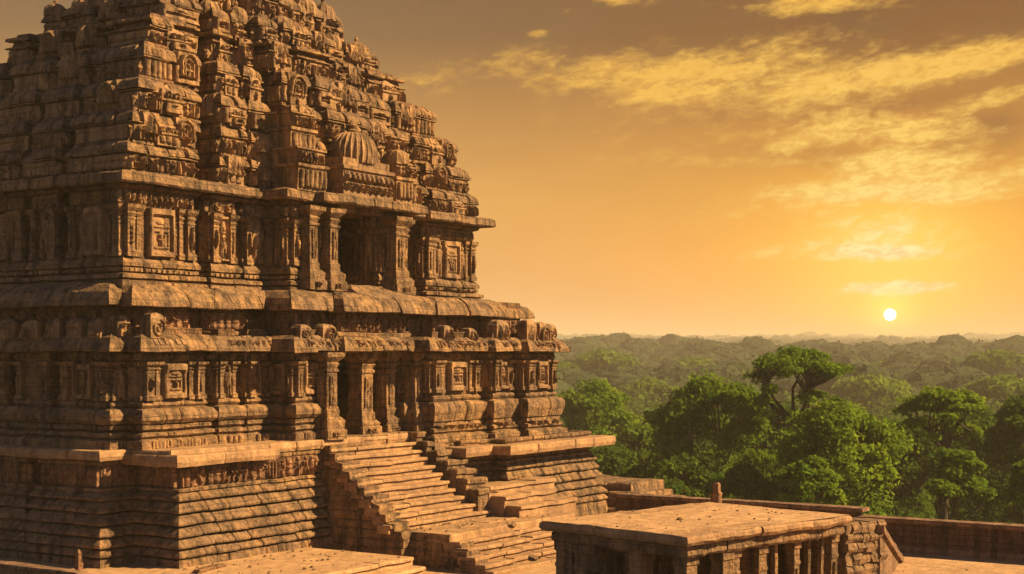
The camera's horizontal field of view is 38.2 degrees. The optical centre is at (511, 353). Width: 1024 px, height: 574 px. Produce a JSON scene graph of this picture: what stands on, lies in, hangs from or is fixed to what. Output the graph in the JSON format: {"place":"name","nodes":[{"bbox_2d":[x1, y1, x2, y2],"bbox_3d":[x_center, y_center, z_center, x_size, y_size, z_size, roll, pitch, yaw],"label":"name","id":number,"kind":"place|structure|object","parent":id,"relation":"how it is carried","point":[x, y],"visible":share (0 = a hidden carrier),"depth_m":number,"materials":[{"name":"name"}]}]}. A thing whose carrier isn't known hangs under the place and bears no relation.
{"place":"outdoors","nodes":[
{"label":"outdoors","id":0,"kind":"place"},
{"bbox_2d":[0,547,412,573],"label":"terrace","id":1,"kind":"structure","parent":0,"point":[285,562],"depth_m":44.72,"materials":[{"name":"stone"}]},
{"bbox_2d":[0,561,87,573],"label":"parapet","id":2,"kind":"structure","parent":1,"relation":"on","point":[9,567],"depth_m":41.86,"materials":[{"name":"stone"}]},
{"bbox_2d":[74,549,83,569],"bbox_3d":[-12.265,5.971,41.858,0.213,0.862,0.208,0,0,33],"label":"stone post","id":3,"kind":"object","parent":1,"relation":"on","point":[78,564],"visible":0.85,"depth_m":41.81,"materials":[{"name":"red stone"}]},
{"bbox_2d":[193,563,225,572],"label":"fallen beam","id":4,"kind":"structure","parent":1,"relation":"on","point":[210,567],"depth_m":43.52,"materials":[{"name":"stone"}]},
{"bbox_2d":[303,556,413,573],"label":"terrace edge","id":5,"kind":"object","parent":1,"relation":"attached to","point":[381,565],"visible":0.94,"depth_m":44.90,"materials":[{"name":"stone"}]},
{"bbox_2d":[373,565,425,573],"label":"terrace edge","id":6,"kind":"object","parent":1,"relation":"attached to","point":[412,569],"visible":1,"depth_m":45.54,"materials":[{"name":"stone"}]},
{"bbox_2d":[0,0,1023,337],"label":"sky","id":7,"kind":"structure","parent":0,"point":[653,167],"materials":[{"name":"orange"}]},
{"bbox_2d":[424,553,1023,573],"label":"paved court","id":8,"kind":"object","parent":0,"point":[913,563],"depth_m":48.38,"materials":[{"name":"stone"}]},
{"bbox_2d":[319,431,577,573],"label":"stone staircase","id":9,"kind":"structure","parent":8,"relation":"on","point":[397,498],"depth_m":50.41,"materials":[{"name":"stone"}]},
{"bbox_2d":[507,523,516,527],"bbox_3d":[-0.001,5.393,46.401,0.290,0.167,0.314,0,0,3],"label":"loose stone","id":10,"kind":"object","parent":9,"relation":"on","point":[511,525],"visible":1,"depth_m":46.31,"materials":[{"name":"stone"}]},
{"bbox_2d":[528,555,538,560],"bbox_3d":[0.616,6.031,43.663,0.316,0.189,0.342,0,0,10],"label":"loose stone","id":11,"kind":"object","parent":8,"relation":"on","point":[532,558],"visible":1,"depth_m":43.54,"materials":[{"name":"stone"}]},
{"bbox_2d":[153,503,995,573],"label":"grit","id":12,"kind":"object","parent":8,"relation":"on","point":[304,568],"visible":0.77,"depth_m":44.95,"materials":[{"name":"stone"}]},
{"bbox_2d":[539,502,851,573],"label":"pillared hall","id":13,"kind":"structure","parent":8,"relation":"on","point":[741,541],"depth_m":39.75,"materials":[{"name":"stone"}]},
{"bbox_2d":[710,482,722,502],"bbox_3d":[7.432,5.105,53.797,0.365,0.862,0.361,0,0,33],"label":"stone post","id":14,"kind":"object","parent":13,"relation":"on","point":[716,495],"visible":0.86,"depth_m":53.70,"materials":[{"name":"red stone"}]},
{"bbox_2d":[614,493,868,516],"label":"parapet","id":15,"kind":"structure","parent":8,"relation":"on","point":[629,501],"depth_m":56.23,"materials":[{"name":"stone"}]},
{"bbox_2d":[837,517,888,573],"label":"rubble wall","id":16,"kind":"structure","parent":8,"relation":"on","point":[858,545],"depth_m":42.81,"materials":[{"name":"stone"}]},
{"bbox_2d":[871,525,903,573],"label":"ramp balustrade","id":17,"kind":"object","parent":8,"relation":"on","point":[892,561],"visible":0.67,"depth_m":45.52,"materials":[{"name":"stone"}]},
{"bbox_2d":[857,515,1023,560],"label":"boundary wall","id":18,"kind":"structure","parent":8,"relation":"on","point":[983,540],"depth_m":51.08,"materials":[{"name":"stone"}]},
{"bbox_3d":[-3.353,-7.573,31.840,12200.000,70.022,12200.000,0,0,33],"label":"terrain","id":19,"kind":"structure","parent":0,"visible":0},
{"bbox_2d":[557,360,577,369],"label":"broadleaf tree","id":20,"kind":"object","parent":19,"relation":"on","point":[568,364],"visible":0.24,"depth_m":473.70,"materials":[{"name":"green plant"}]},
{"bbox_2d":[556,378,650,450],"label":"broadleaf tree","id":21,"kind":"object","parent":19,"relation":"on","point":[588,406],"visible":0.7,"depth_m":167.23,"materials":[{"name":"green plant"}]},
{"bbox_2d":[572,347,641,372],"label":"broadleaf tree","id":22,"kind":"object","parent":19,"relation":"on","point":[598,358],"visible":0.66,"depth_m":553.07,"materials":[{"name":"green plant"}]},
{"bbox_2d":[590,445,639,476],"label":"broadleaf tree","id":23,"kind":"object","parent":19,"relation":"on","point":[611,461],"visible":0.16,"depth_m":128.70,"materials":[{"name":"green plant"}]},
{"bbox_2d":[599,422,662,465],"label":"broadleaf tree","id":24,"kind":"object","parent":19,"relation":"on","point":[634,440],"visible":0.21,"depth_m":153.72,"materials":[{"name":"green plant"}]},
{"bbox_2d":[623,461,653,478],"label":"broadleaf tree","id":25,"kind":"object","parent":19,"relation":"on","point":[635,471],"visible":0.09,"depth_m":111.43,"materials":[{"name":"green plant"}]},
{"bbox_2d":[620,375,678,410],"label":"broadleaf tree","id":26,"kind":"object","parent":19,"relation":"on","point":[647,385],"visible":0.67,"depth_m":402.33,"materials":[{"name":"green plant"}]},
{"bbox_2d":[638,451,724,497],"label":"broadleaf tree","id":27,"kind":"object","parent":19,"relation":"on","point":[683,474],"visible":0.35,"depth_m":103.70,"materials":[{"name":"green plant"}]},
{"bbox_2d":[672,356,716,368],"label":"broadleaf tree","id":28,"kind":"object","parent":19,"relation":"on","point":[691,362],"visible":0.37,"depth_m":591.00,"materials":[{"name":"green plant"}]},
{"bbox_2d":[637,369,780,498],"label":"broadleaf tree","id":29,"kind":"object","parent":19,"relation":"on","point":[684,415],"visible":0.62,"depth_m":115.81,"materials":[{"name":"green plant"}]},
{"bbox_2d":[703,458,779,500],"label":"broadleaf tree","id":30,"kind":"object","parent":19,"relation":"on","point":[746,480],"visible":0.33,"depth_m":98.87,"materials":[{"name":"green plant"}]},
{"bbox_2d":[732,362,752,372],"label":"broadleaf tree","id":31,"kind":"object","parent":19,"relation":"on","point":[743,367],"visible":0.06,"depth_m":506.51,"materials":[{"name":"green plant"}]},
{"bbox_2d":[555,372,1017,523],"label":"undergrowth","id":32,"kind":"object","parent":19,"relation":"on","point":[879,414],"visible":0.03,"depth_m":359.14,"materials":[{"name":"green plant"}]},
{"bbox_2d":[554,331,1023,411],"bbox_3d":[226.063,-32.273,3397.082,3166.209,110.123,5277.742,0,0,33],"label":"forest","id":33,"kind":"object","parent":19,"relation":"on","point":[930,355],"visible":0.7,"depth_m":713.07,"materials":[{"name":"green plant"}]},
{"bbox_2d":[732,400,861,512],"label":"broadleaf tree","id":34,"kind":"object","parent":19,"relation":"on","point":[772,416],"visible":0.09,"depth_m":134.26,"materials":[{"name":"green plant"}]},
{"bbox_2d":[742,345,855,494],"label":"acacia tree","id":35,"kind":"object","parent":19,"relation":"on","point":[791,361],"visible":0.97,"depth_m":110.80,"materials":[{"name":"green plant"}]},
{"bbox_2d":[772,454,848,504],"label":"broadleaf tree","id":36,"kind":"object","parent":19,"relation":"on","point":[813,479],"visible":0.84,"depth_m":87.00,"materials":[{"name":"green plant"}]},
{"bbox_2d":[769,398,919,516],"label":"broadleaf tree","id":37,"kind":"object","parent":19,"relation":"on","point":[826,430],"visible":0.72,"depth_m":95.80,"materials":[{"name":"green plant"}]},
{"bbox_2d":[830,372,918,413],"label":"broadleaf tree","id":38,"kind":"object","parent":19,"relation":"on","point":[877,386],"visible":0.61,"depth_m":386.00,"materials":[{"name":"green plant"}]},
{"bbox_2d":[871,358,919,365],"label":"broadleaf tree","id":39,"kind":"object","parent":19,"relation":"on","point":[880,363],"visible":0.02,"depth_m":576.40,"materials":[{"name":"green plant"}]},
{"bbox_2d":[860,417,941,518],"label":"broadleaf tree","id":40,"kind":"object","parent":19,"relation":"on","point":[906,501],"visible":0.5,"depth_m":126.27,"materials":[{"name":"green plant"}]},
{"bbox_2d":[891,385,989,519],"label":"broadleaf tree","id":41,"kind":"object","parent":19,"relation":"on","point":[949,405],"visible":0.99,"depth_m":111.09,"materials":[{"name":"green plant"}]},
{"bbox_2d":[922,447,997,520],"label":"broadleaf tree","id":42,"kind":"object","parent":19,"relation":"on","point":[955,470],"visible":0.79,"depth_m":99.01,"materials":[{"name":"green plant"}]},
{"bbox_2d":[913,407,1022,523],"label":"broadleaf tree","id":43,"kind":"object","parent":19,"relation":"on","point":[983,421],"visible":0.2,"depth_m":137.72,"materials":[{"name":"green plant"}]},
{"bbox_2d":[963,374,1023,402],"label":"broadleaf tree","id":44,"kind":"object","parent":19,"relation":"on","point":[999,386],"visible":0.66,"depth_m":351.82,"materials":[{"name":"green plant"}]},
{"bbox_2d":[963,349,1023,374],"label":"broadleaf tree","id":45,"kind":"object","parent":19,"relation":"on","point":[990,360],"visible":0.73,"depth_m":501.43,"materials":[{"name":"green plant"}]},
{"bbox_2d":[964,394,1023,523],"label":"broadleaf tree","id":46,"kind":"object","parent":19,"relation":"on","point":[1004,437],"visible":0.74,"depth_m":119.44,"materials":[{"name":"green plant"}]},
{"bbox_2d":[1001,459,1023,523],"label":"broadleaf tree","id":47,"kind":"object","parent":19,"relation":"on","point":[1014,494],"visible":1,"depth_m":91.56,"materials":[{"name":"green plant"}]},
{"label":"ground","id":48,"kind":"structure","parent":0,"visible":0},
{"bbox_2d":[0,0,615,568],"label":"stone temple","id":49,"kind":"structure","parent":48,"relation":"on","point":[238,278],"depth_m":49.55,"materials":[{"name":"stone"}]},
{"bbox_2d":[295,205,419,298],"bbox_3d":[-7.794,-3.717,55.399,7.421,3.638,6.895,0,0,33],"label":"upper doorway","id":50,"kind":"structure","parent":49,"relation":"in","point":[398,281],"depth_m":52.56,"materials":[{"name":"stone"}]},
{"bbox_2d":[311,351,426,439],"bbox_3d":[-7.187,1.402,54.171,6.365,3.583,6.094,0,0,33],"label":"lower doorway","id":51,"kind":"structure","parent":49,"relation":"in","point":[362,420],"depth_m":52.79,"materials":[{"name":"stone"}]},
{"bbox_2d":[595,474,684,512],"bbox_3d":[4.951,6.352,64.132,5.404,1.816,4.424,0,0,33],"label":"stepped base ruin","id":52,"kind":"object","parent":48,"relation":"on","point":[612,485],"visible":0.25,"depth_m":63.66,"materials":[{"name":"stone"}]}
]}

